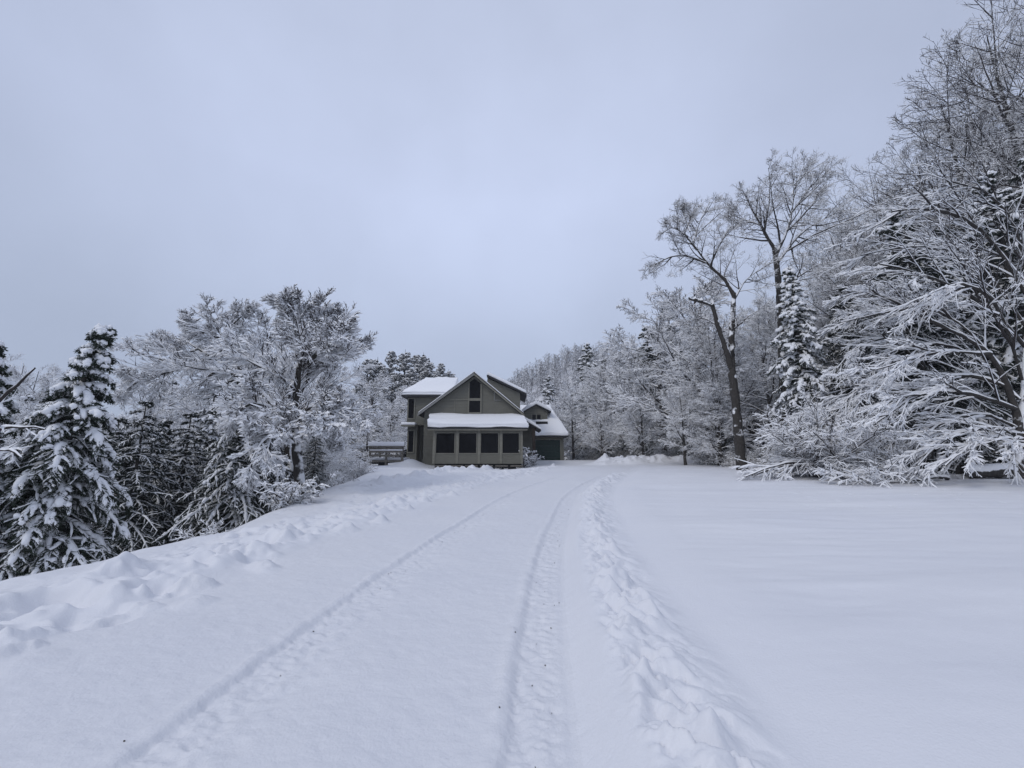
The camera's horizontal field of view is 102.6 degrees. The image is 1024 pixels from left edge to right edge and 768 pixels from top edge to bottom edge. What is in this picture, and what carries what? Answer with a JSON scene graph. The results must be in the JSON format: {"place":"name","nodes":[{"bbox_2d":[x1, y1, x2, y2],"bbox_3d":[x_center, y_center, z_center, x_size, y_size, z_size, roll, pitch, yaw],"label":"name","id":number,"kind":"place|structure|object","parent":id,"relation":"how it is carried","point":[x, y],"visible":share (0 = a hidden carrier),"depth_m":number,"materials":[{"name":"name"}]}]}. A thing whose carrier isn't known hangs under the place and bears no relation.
{"place":"outdoors","nodes":[
{"label":"outdoors","id":0,"kind":"place"},
{"bbox_2d":[0,461,729,767],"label":"driveway","id":1,"kind":"structure","parent":0,"point":[425,656],"depth_m":2.81,"materials":[{"name":"snow"}]},
{"bbox_2d":[329,363,626,476],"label":"hill","id":2,"kind":"structure","parent":0,"point":[539,396],"depth_m":230.14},
{"bbox_2d":[507,341,665,410],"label":"wood","id":3,"kind":"object","parent":2,"relation":"on","point":[541,373],"visible":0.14,"depth_m":239.13,"materials":[{"name":"white plant"}]},
{"bbox_2d":[0,444,1023,767],"bbox_3d":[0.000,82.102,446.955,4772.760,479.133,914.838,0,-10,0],"label":"ground","id":4,"kind":"structure","parent":0,"point":[878,626],"depth_m":4.29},
{"bbox_2d":[0,340,28,578],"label":"spruce tree","id":5,"kind":"object","parent":4,"relation":"on","point":[6,384],"visible":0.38,"depth_m":8.64,"materials":[{"name":"black plant"}]},
{"bbox_2d":[0,394,43,465],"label":"bare tree","id":6,"kind":"object","parent":4,"relation":"on","point":[16,415],"visible":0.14,"depth_m":23.21,"materials":[{"name":"white plant"}]},
{"bbox_2d":[0,361,45,465],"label":"bare tree","id":7,"kind":"object","parent":4,"relation":"on","point":[6,426],"visible":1,"depth_m":7.62,"materials":[{"name":"white plant"}]},
{"bbox_2d":[1,350,62,401],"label":"bare tree","id":8,"kind":"object","parent":4,"relation":"on","point":[41,379],"visible":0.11,"depth_m":45.91,"materials":[{"name":"white plant"}]},
{"bbox_2d":[0,362,69,437],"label":"bare tree","id":9,"kind":"object","parent":4,"relation":"on","point":[26,381],"visible":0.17,"depth_m":38.45,"materials":[{"name":"white plant"}]},
{"bbox_2d":[0,323,134,580],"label":"spruce tree","id":10,"kind":"object","parent":4,"relation":"on","point":[56,471],"visible":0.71,"depth_m":8.77,"materials":[{"name":"white plant"}]},
{"bbox_2d":[13,400,204,512],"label":"bare tree","id":11,"kind":"object","parent":4,"relation":"on","point":[131,428],"visible":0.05,"depth_m":18.48,"materials":[{"name":"white plant"}]},
{"bbox_2d":[69,440,151,558],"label":"fir tree","id":12,"kind":"object","parent":4,"relation":"on","point":[123,473],"visible":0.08,"depth_m":13.11,"materials":[{"name":"black plant"}]},
{"bbox_2d":[101,417,135,474],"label":"fir tree","id":13,"kind":"object","parent":4,"relation":"on","point":[118,436],"visible":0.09,"depth_m":17.12,"materials":[{"name":"white plant"}]},
{"bbox_2d":[75,400,180,561],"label":"fir tree","id":14,"kind":"object","parent":4,"relation":"on","point":[140,487],"visible":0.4,"depth_m":13.03,"materials":[{"name":"black plant"}]},
{"bbox_2d":[106,369,202,472],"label":"bare tree","id":15,"kind":"object","parent":4,"relation":"on","point":[171,392],"visible":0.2,"depth_m":32.73,"materials":[{"name":"white plant"}]},
{"bbox_2d":[123,419,192,546],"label":"hemlock tree","id":16,"kind":"object","parent":4,"relation":"on","point":[165,444],"visible":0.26,"depth_m":14.64,"materials":[{"name":"black plant"}]},
{"bbox_2d":[147,412,214,544],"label":"fir tree","id":17,"kind":"object","parent":4,"relation":"on","point":[188,439],"visible":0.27,"depth_m":15.82,"materials":[{"name":"white plant"}]},
{"bbox_2d":[135,328,230,465],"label":"bare tree","id":18,"kind":"object","parent":4,"relation":"on","point":[175,376],"visible":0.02,"depth_m":43.36,"materials":[{"name":"white plant"}]},
{"bbox_2d":[169,517,229,540],"bbox_3d":[-6.514,3.314,8.874,1.708,0.951,1.048,0,-10,0],"label":"bush","id":19,"kind":"object","parent":4,"relation":"on","point":[186,536],"visible":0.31,"depth_m":8.61,"materials":[{"name":"white plant"}]},
{"bbox_2d":[106,292,293,483],"bbox_3d":[-12.309,0.964,17.293,7.380,9.652,5.030,4,-11,-23],"label":"oak tree","id":20,"kind":"object","parent":4,"relation":"on","point":[183,358],"visible":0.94,"depth_m":16.58,"materials":[{"name":"white plant"}]},
{"bbox_2d":[173,380,226,504],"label":"fir tree","id":21,"kind":"object","parent":4,"relation":"on","point":[209,431],"visible":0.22,"depth_m":29.00,"materials":[{"name":"white plant"}]},
{"bbox_2d":[148,373,276,544],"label":"hemlock tree","id":22,"kind":"object","parent":4,"relation":"on","point":[221,488],"visible":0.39,"depth_m":12.86,"materials":[{"name":"white plant"}]},
{"bbox_2d":[155,356,273,466],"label":"bare tree","id":23,"kind":"object","parent":4,"relation":"on","point":[200,406],"visible":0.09,"depth_m":32.76,"materials":[{"name":"white plant"}]},
{"bbox_2d":[221,405,294,528],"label":"fir tree","id":24,"kind":"object","parent":4,"relation":"on","point":[280,479],"visible":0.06,"depth_m":14.56,"materials":[{"name":"grey plant"}]},
{"bbox_2d":[253,464,329,510],"bbox_3d":[-5.610,2.701,10.620,1.612,1.257,1.684,0,-10,0],"label":"bush","id":25,"kind":"object","parent":4,"relation":"on","point":[292,495],"visible":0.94,"depth_m":10.44,"materials":[{"name":"white plant"}]},
{"bbox_2d":[203,283,383,494],"bbox_3d":[-7.984,0.170,13.696,7.675,7.503,5.471,0,-10,0],"label":"maple tree","id":26,"kind":"object","parent":4,"relation":"on","point":[323,340],"visible":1,"depth_m":12.68,"materials":[{"name":"white plant"}]},
{"bbox_2d":[255,357,360,475],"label":"bare tree","id":27,"kind":"object","parent":4,"relation":"on","point":[328,452],"visible":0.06,"depth_m":23.29,"materials":[{"name":"white plant"}]},
{"bbox_2d":[303,437,330,494],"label":"fir tree","id":28,"kind":"object","parent":4,"relation":"on","point":[313,471],"visible":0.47,"depth_m":14.99,"materials":[{"name":"grey plant"}]},
{"bbox_2d":[301,434,340,483],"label":"bare tree","id":29,"kind":"object","parent":4,"relation":"on","point":[306,449],"visible":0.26,"depth_m":17.70,"materials":[{"name":"white plant"}]},
{"bbox_2d":[299,386,354,483],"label":"bare tree","id":30,"kind":"object","parent":4,"relation":"on","point":[334,466],"visible":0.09,"depth_m":22.89,"materials":[{"name":"white plant"}]},
{"bbox_2d":[289,352,380,479],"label":"bare tree","id":31,"kind":"object","parent":4,"relation":"on","point":[348,373],"visible":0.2,"depth_m":27.72,"materials":[{"name":"white plant"}]},
{"bbox_2d":[330,359,378,483],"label":"pine tree","id":32,"kind":"object","parent":4,"relation":"on","point":[368,371],"visible":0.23,"depth_m":60.17,"materials":[{"name":"white plant"}]},
{"bbox_2d":[340,456,377,480],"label":"bush","id":33,"kind":"object","parent":4,"relation":"on","point":[362,470],"visible":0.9,"depth_m":19.28,"materials":[{"name":"white plant"}]},
{"bbox_2d":[331,359,396,475],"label":"pine tree","id":34,"kind":"object","parent":4,"relation":"on","point":[377,370],"visible":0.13,"depth_m":61.76,"materials":[{"name":"white plant"}]},
{"bbox_2d":[348,367,399,464],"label":"pine tree","id":35,"kind":"object","parent":4,"relation":"on","point":[383,370],"visible":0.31,"depth_m":57.99,"materials":[{"name":"grey plant"}]},
{"bbox_2d":[343,369,407,461],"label":"bare tree","id":36,"kind":"object","parent":4,"relation":"on","point":[374,419],"visible":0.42,"depth_m":39.95,"materials":[{"name":"white plant"}]},
{"bbox_2d":[355,394,407,462],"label":"bare tree","id":37,"kind":"object","parent":4,"relation":"on","point":[393,410],"visible":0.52,"depth_m":45.44,"materials":[{"name":"white plant"}]},
{"bbox_2d":[368,442,409,465],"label":"deck","id":38,"kind":"structure","parent":4,"relation":"on","point":[386,448],"depth_m":30.43,"materials":[{"name":"grey wood"}]},
{"bbox_2d":[384,351,398,405],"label":"pine tree","id":39,"kind":"object","parent":4,"relation":"on","point":[390,361],"visible":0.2,"depth_m":67.34,"materials":[{"name":"white plant"}]},
{"bbox_2d":[362,349,421,461],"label":"pine tree","id":40,"kind":"object","parent":4,"relation":"on","point":[404,360],"visible":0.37,"depth_m":60.66,"materials":[{"name":"white plant"}]},
{"bbox_2d":[387,366,420,457],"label":"pine tree","id":41,"kind":"object","parent":4,"relation":"on","point":[411,374],"visible":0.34,"depth_m":58.26,"materials":[{"name":"grey plant"}]},
{"bbox_2d":[401,371,540,468],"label":"house","id":42,"kind":"structure","parent":4,"relation":"on","point":[474,418],"depth_m":31.97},
{"bbox_2d":[435,432,455,453],"bbox_3d":[-4.835,4.289,29.744,1.446,1.536,0.145,0,-10,0],"label":"porch window","id":43,"kind":"structure","parent":42,"relation":"in","point":[444,441],"depth_m":29.77,"materials":[{"name":"black glass"}]},
{"bbox_2d":[458,432,476,453],"bbox_3d":[-3.210,4.289,29.744,1.376,1.536,0.145,0,-10,0],"label":"porch window","id":44,"kind":"structure","parent":42,"relation":"in","point":[467,441],"depth_m":29.77,"materials":[{"name":"black glass"}]},
{"bbox_2d":[468,382,481,413],"bbox_3d":[-2.940,1.109,32.446,1.080,2.480,0.098,0,-10,0],"label":"window","id":45,"kind":"structure","parent":42,"relation":"in","point":[474,404],"depth_m":32.36,"materials":[{"name":"black glass"}]},
{"bbox_2d":[480,432,498,453],"bbox_3d":[-1.625,4.289,29.744,1.366,1.536,0.145,0,-10,0],"label":"porch window","id":46,"kind":"structure","parent":42,"relation":"in","point":[489,441],"depth_m":29.77,"materials":[{"name":"black glass"}]},
{"bbox_2d":[502,432,519,453],"bbox_3d":[-0.090,4.289,29.744,1.296,1.536,0.145,0,-10,0],"label":"porch window","id":47,"kind":"structure","parent":42,"relation":"in","point":[510,440],"depth_m":29.77,"materials":[{"name":"black glass"}]},
{"bbox_2d":[520,401,568,459],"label":"garage","id":48,"kind":"structure","parent":4,"relation":"on","point":[550,437],"depth_m":39.32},
{"bbox_2d":[535,439,561,459],"bbox_3d":[3.340,6.411,39.136,2.720,2.350,0.170,0,-10,0],"label":"garage door","id":49,"kind":"structure","parent":48,"relation":"in","point":[550,449],"depth_m":39.20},
{"bbox_2d":[540,375,562,422],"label":"fir tree","id":50,"kind":"object","parent":4,"relation":"on","point":[549,391],"visible":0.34,"depth_m":66.52,"materials":[{"name":"white plant"}]},
{"bbox_2d":[553,378,600,459],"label":"bare tree","id":51,"kind":"object","parent":4,"relation":"on","point":[576,411],"visible":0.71,"depth_m":43.40,"materials":[{"name":"white plant"}]},
{"bbox_2d":[564,342,611,459],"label":"fir tree","id":52,"kind":"object","parent":4,"relation":"on","point":[588,355],"visible":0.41,"depth_m":50.35,"materials":[{"name":"grey plant"}]},
{"bbox_2d":[579,408,622,455],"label":"bare tree","id":53,"kind":"object","parent":4,"relation":"on","point":[603,417],"visible":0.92,"depth_m":37.48,"materials":[{"name":"white plant"}]},
{"bbox_2d":[574,362,639,455],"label":"bare tree","id":54,"kind":"object","parent":4,"relation":"on","point":[597,374],"visible":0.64,"depth_m":41.61,"materials":[{"name":"white plant"}]},
{"bbox_2d":[585,351,636,456],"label":"fir tree","id":55,"kind":"object","parent":4,"relation":"on","point":[620,444],"visible":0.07,"depth_m":44.98,"materials":[{"name":"grey plant"}]},
{"bbox_2d":[561,324,681,453],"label":"bare tree","id":56,"kind":"object","parent":4,"relation":"on","point":[612,352],"visible":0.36,"depth_m":41.86,"materials":[{"name":"white plant"}]},
{"bbox_2d":[605,386,680,454],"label":"bare tree","id":57,"kind":"object","parent":4,"relation":"on","point":[632,423],"visible":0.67,"depth_m":33.69,"materials":[{"name":"white plant"}]},
{"bbox_2d":[616,325,681,456],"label":"fir tree","id":58,"kind":"object","parent":4,"relation":"on","point":[648,349],"visible":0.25,"depth_m":39.95,"materials":[{"name":"grey plant"}]},
{"bbox_2d":[600,286,721,451],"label":"bare tree","id":59,"kind":"object","parent":4,"relation":"on","point":[633,352],"visible":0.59,"depth_m":36.27,"materials":[{"name":"white plant"}]},
{"bbox_2d":[652,299,701,445],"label":"fir tree","id":60,"kind":"object","parent":4,"relation":"on","point":[676,331],"visible":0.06,"depth_m":44.73,"materials":[{"name":"white plant"}]},
{"bbox_2d":[652,378,722,464],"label":"bare tree","id":61,"kind":"object","parent":4,"relation":"on","point":[681,418],"visible":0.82,"depth_m":26.77,"materials":[{"name":"white plant"}]},
{"bbox_2d":[601,272,789,435],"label":"bare tree","id":62,"kind":"object","parent":4,"relation":"on","point":[704,289],"visible":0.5,"depth_m":30.91,"materials":[{"name":"white plant"}]},
{"bbox_2d":[673,323,724,455],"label":"fir tree","id":63,"kind":"object","parent":4,"relation":"on","point":[707,428],"visible":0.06,"depth_m":34.19,"materials":[{"name":"grey plant"}]},
{"bbox_2d":[678,429,733,464],"bbox_3d":[13.491,4.504,27.357,3.857,3.169,4.357,1,-10,-6],"label":"bush","id":64,"kind":"object","parent":4,"relation":"on","point":[700,457],"visible":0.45,"depth_m":27.38,"materials":[{"name":"grey plant"}]},
{"bbox_2d":[675,317,739,465],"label":"bare tree","id":65,"kind":"object","parent":4,"relation":"on","point":[702,375],"visible":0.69,"depth_m":26.50,"materials":[{"name":"white plant"}]},
{"bbox_2d":[679,381,753,465],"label":"bare tree","id":66,"kind":"object","parent":4,"relation":"on","point":[705,421],"visible":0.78,"depth_m":24.73,"materials":[{"name":"white plant"}]},
{"bbox_2d":[638,192,795,469],"bbox_3d":[10.911,-3.267,20.973,8.148,15.318,4.094,0,-10,0],"label":"leaning tree","id":67,"kind":"object","parent":4,"relation":"on","point":[738,434],"visible":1,"depth_m":21.20,"materials":[{"name":"white plant"}]},
{"bbox_2d":[563,472,875,767],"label":"snow bank","id":68,"kind":"structure","parent":4,"relation":"on","point":[671,668],"depth_m":2.44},
{"bbox_2d":[661,310,792,462],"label":"bare tree","id":69,"kind":"object","parent":4,"relation":"on","point":[688,372],"visible":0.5,"depth_m":26.78,"materials":[{"name":"white plant"}]},
{"bbox_2d":[715,445,766,466],"bbox_3d":[13.105,4.247,23.735,2.874,1.523,2.379,1,-10,-6],"label":"bush","id":70,"kind":"object","parent":4,"relation":"on","point":[733,460],"visible":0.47,"depth_m":23.48,"materials":[{"name":"white plant"}]},
{"bbox_2d":[697,345,789,451],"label":"bare tree","id":71,"kind":"object","parent":4,"relation":"on","point":[723,356],"visible":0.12,"depth_m":27.70,"materials":[{"name":"grey plant"}]},
{"bbox_2d":[728,304,778,450],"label":"bare tree","id":72,"kind":"object","parent":4,"relation":"on","point":[754,340],"visible":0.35,"depth_m":26.99,"materials":[{"name":"grey plant"}]},
{"bbox_2d":[698,325,824,449],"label":"bare tree","id":73,"kind":"object","parent":4,"relation":"on","point":[765,367],"visible":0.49,"depth_m":24.59,"materials":[{"name":"white plant"}]},
{"bbox_2d":[744,281,785,427],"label":"bare tree","id":74,"kind":"object","parent":4,"relation":"on","point":[770,321],"visible":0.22,"depth_m":29.02,"materials":[{"name":"grey plant"}]},
{"bbox_2d":[730,454,833,481],"bbox_3d":[9.815,3.408,15.304,3.916,1.668,2.286,5,-11,-27],"label":"fallen branch","id":75,"kind":"object","parent":4,"relation":"on","point":[777,467],"visible":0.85,"depth_m":15.01,"materials":[{"name":"white plant"}]},
{"bbox_2d":[756,448,808,476],"bbox_3d":[10.626,3.167,16.254,1.901,1.422,2.447,-7,-12,36],"label":"bush","id":76,"kind":"object","parent":4,"relation":"on","point":[792,473],"visible":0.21,"depth_m":16.28,"materials":[{"name":"white plant"}]},
{"bbox_2d":[765,266,861,471],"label":"spruce tree","id":77,"kind":"object","parent":4,"relation":"on","point":[799,367],"visible":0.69,"depth_m":18.78,"materials":[{"name":"white plant"}]},
{"bbox_2d":[712,147,923,427],"bbox_3d":[16.688,-4.745,23.032,9.472,18.892,7.598,0,-10,0],"label":"forked tree","id":78,"kind":"object","parent":4,"relation":"on","point":[819,220],"visible":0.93,"depth_m":23.05,"materials":[{"name":"white plant"}]},
{"bbox_2d":[752,387,901,478],"bbox_3d":[11.543,1.821,15.429,4.293,3.559,4.983,-6,-12,31],"label":"bush","id":79,"kind":"object","parent":4,"relation":"on","point":[812,453],"visible":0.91,"depth_m":14.80,"materials":[{"name":"white plant"}]},
{"bbox_2d":[799,253,882,387],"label":"bare tree","id":80,"kind":"object","parent":4,"relation":"on","point":[822,323],"visible":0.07,"depth_m":31.91,"materials":[{"name":"grey plant"}]},
{"bbox_2d":[799,176,884,368],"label":"bare tree","id":81,"kind":"object","parent":4,"relation":"on","point":[836,202],"visible":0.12,"depth_m":33.74,"materials":[{"name":"grey plant"}]},
{"bbox_2d":[791,209,910,367],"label":"bare tree","id":82,"kind":"object","parent":4,"relation":"on","point":[815,281],"visible":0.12,"depth_m":31.92,"materials":[{"name":"grey plant"}]},
{"bbox_2d":[821,285,915,470],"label":"fir tree","id":83,"kind":"object","parent":4,"relation":"on","point":[834,354],"visible":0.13,"depth_m":19.06,"materials":[{"name":"white plant"}]},
{"bbox_2d":[789,150,959,367],"bbox_3d":[24.922,-5.783,27.888,9.991,22.519,8.630,-9,-13,41],"label":"bare tree","id":84,"kind":"object","parent":4,"relation":"on","point":[877,236],"visible":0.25,"depth_m":28.63,"materials":[{"name":"grey plant"}]},
{"bbox_2d":[796,186,961,379],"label":"bare tree","id":85,"kind":"object","parent":4,"relation":"on","point":[811,252],"visible":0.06,"depth_m":31.70,"materials":[{"name":"grey plant"}]},
{"bbox_2d":[811,442,949,488],"bbox_3d":[12.229,3.275,13.494,4.266,3.274,3.112,9,-13,-41],"label":"bush","id":86,"kind":"object","parent":4,"relation":"on","point":[873,472],"visible":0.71,"depth_m":13.42,"materials":[{"name":"white plant"}]},
{"bbox_2d":[832,311,938,473],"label":"fir tree","id":87,"kind":"object","parent":4,"relation":"on","point":[862,356],"visible":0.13,"depth_m":18.03,"materials":[{"name":"white plant"}]},
{"bbox_2d":[800,275,1012,479],"bbox_3d":[15.537,-0.434,16.718,8.401,9.222,4.500,0,-10,0],"label":"arching tree","id":88,"kind":"object","parent":4,"relation":"on","point":[843,399],"visible":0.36,"depth_m":16.82,"materials":[{"name":"white plant"}]},
{"bbox_2d":[816,158,1023,487],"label":"arching tree","id":89,"kind":"object","parent":4,"relation":"on","point":[938,381],"visible":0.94,"depth_m":15.01,"materials":[{"name":"white plant"}]},
{"bbox_2d":[821,93,1018,322],"bbox_3d":[28.162,-6.973,26.746,10.782,24.300,9.313,1,-10,-8],"label":"bare tree","id":90,"kind":"object","parent":4,"relation":"on","point":[902,154],"visible":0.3,"depth_m":27.41,"materials":[{"name":"grey plant"}]},
{"bbox_2d":[861,212,988,422],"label":"fir tree","id":91,"kind":"object","parent":4,"relation":"on","point":[894,221],"visible":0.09,"depth_m":21.63,"materials":[{"name":"white plant"}]},
{"bbox_2d":[831,19,1023,297],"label":"bare tree","id":92,"kind":"object","parent":4,"relation":"on","point":[926,128],"visible":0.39,"depth_m":24.85,"materials":[{"name":"white plant"}]},
{"bbox_2d":[857,33,1023,228],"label":"bare tree","id":93,"kind":"object","parent":4,"relation":"on","point":[989,96],"visible":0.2,"depth_m":29.70,"materials":[{"name":"grey plant"}]},
{"bbox_2d":[864,223,1021,473],"bbox_3d":[18.354,-0.661,17.991,5.725,13.678,6.493,-4,-11,23],"label":"fir tree","id":94,"kind":"object","parent":4,"relation":"on","point":[995,409],"visible":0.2,"depth_m":17.13,"materials":[{"name":"black plant"}]},
{"bbox_2d":[901,326,989,469],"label":"fir tree","id":95,"kind":"object","parent":4,"relation":"on","point":[955,413],"visible":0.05,"depth_m":17.36,"materials":[{"name":"white plant"}]},
{"bbox_2d":[882,225,1018,436],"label":"fir tree","id":96,"kind":"object","parent":4,"relation":"on","point":[1001,395],"depth_m":19.30,"materials":[{"name":"white plant"}]},
{"bbox_2d":[897,0,1023,315],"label":"bare tree","id":97,"kind":"object","parent":4,"relation":"on","point":[972,83],"visible":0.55,"depth_m":23.23,"materials":[{"name":"white plant"}]},
{"bbox_2d":[916,227,1020,462],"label":"fir tree","id":98,"kind":"object","parent":4,"relation":"on","point":[999,334],"visible":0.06,"depth_m":19.20,"materials":[{"name":"white plant"}]},
{"bbox_2d":[935,220,1004,328],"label":"fir tree","id":99,"kind":"object","parent":4,"relation":"on","point":[1001,274],"visible":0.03,"depth_m":21.75,"materials":[{"name":"white plant"}]},
{"bbox_2d":[920,0,1023,254],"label":"bare tree","id":100,"kind":"object","parent":4,"relation":"on","point":[1017,138],"visible":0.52,"depth_m":21.43,"materials":[{"name":"grey plant"}]},
{"bbox_2d":[934,262,1018,457],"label":"fir tree","id":101,"kind":"object","parent":4,"relation":"on","point":[975,327],"visible":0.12,"depth_m":18.48,"materials":[{"name":"white plant"}]},
{"bbox_2d":[949,19,1023,284],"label":"bare tree","id":102,"kind":"object","parent":4,"relation":"on","point":[1004,95],"visible":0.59,"depth_m":21.16,"materials":[{"name":"grey plant"}]},
{"bbox_2d":[955,463,1018,478],"bbox_3d":[17.573,3.018,14.293,3.779,0.611,0.481,0,-10,0],"label":"fallen log","id":103,"kind":"object","parent":4,"relation":"on","point":[995,470],"visible":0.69,"depth_m":14.13,"materials":[{"name":"brown plant"}]},
{"bbox_2d":[951,170,1023,462],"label":"fir tree","id":104,"kind":"object","parent":4,"relation":"on","point":[1007,357],"visible":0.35,"depth_m":18.30,"materials":[{"name":"black plant"}]},
{"bbox_2d":[1005,152,1023,394],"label":"fir tree","id":105,"kind":"object","parent":4,"relation":"on","point":[1020,162],"visible":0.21,"depth_m":19.43,"materials":[{"name":"white plant"}]},
{"bbox_2d":[0,0,1023,490],"label":"sky","id":106,"kind":"structure","parent":0,"point":[487,182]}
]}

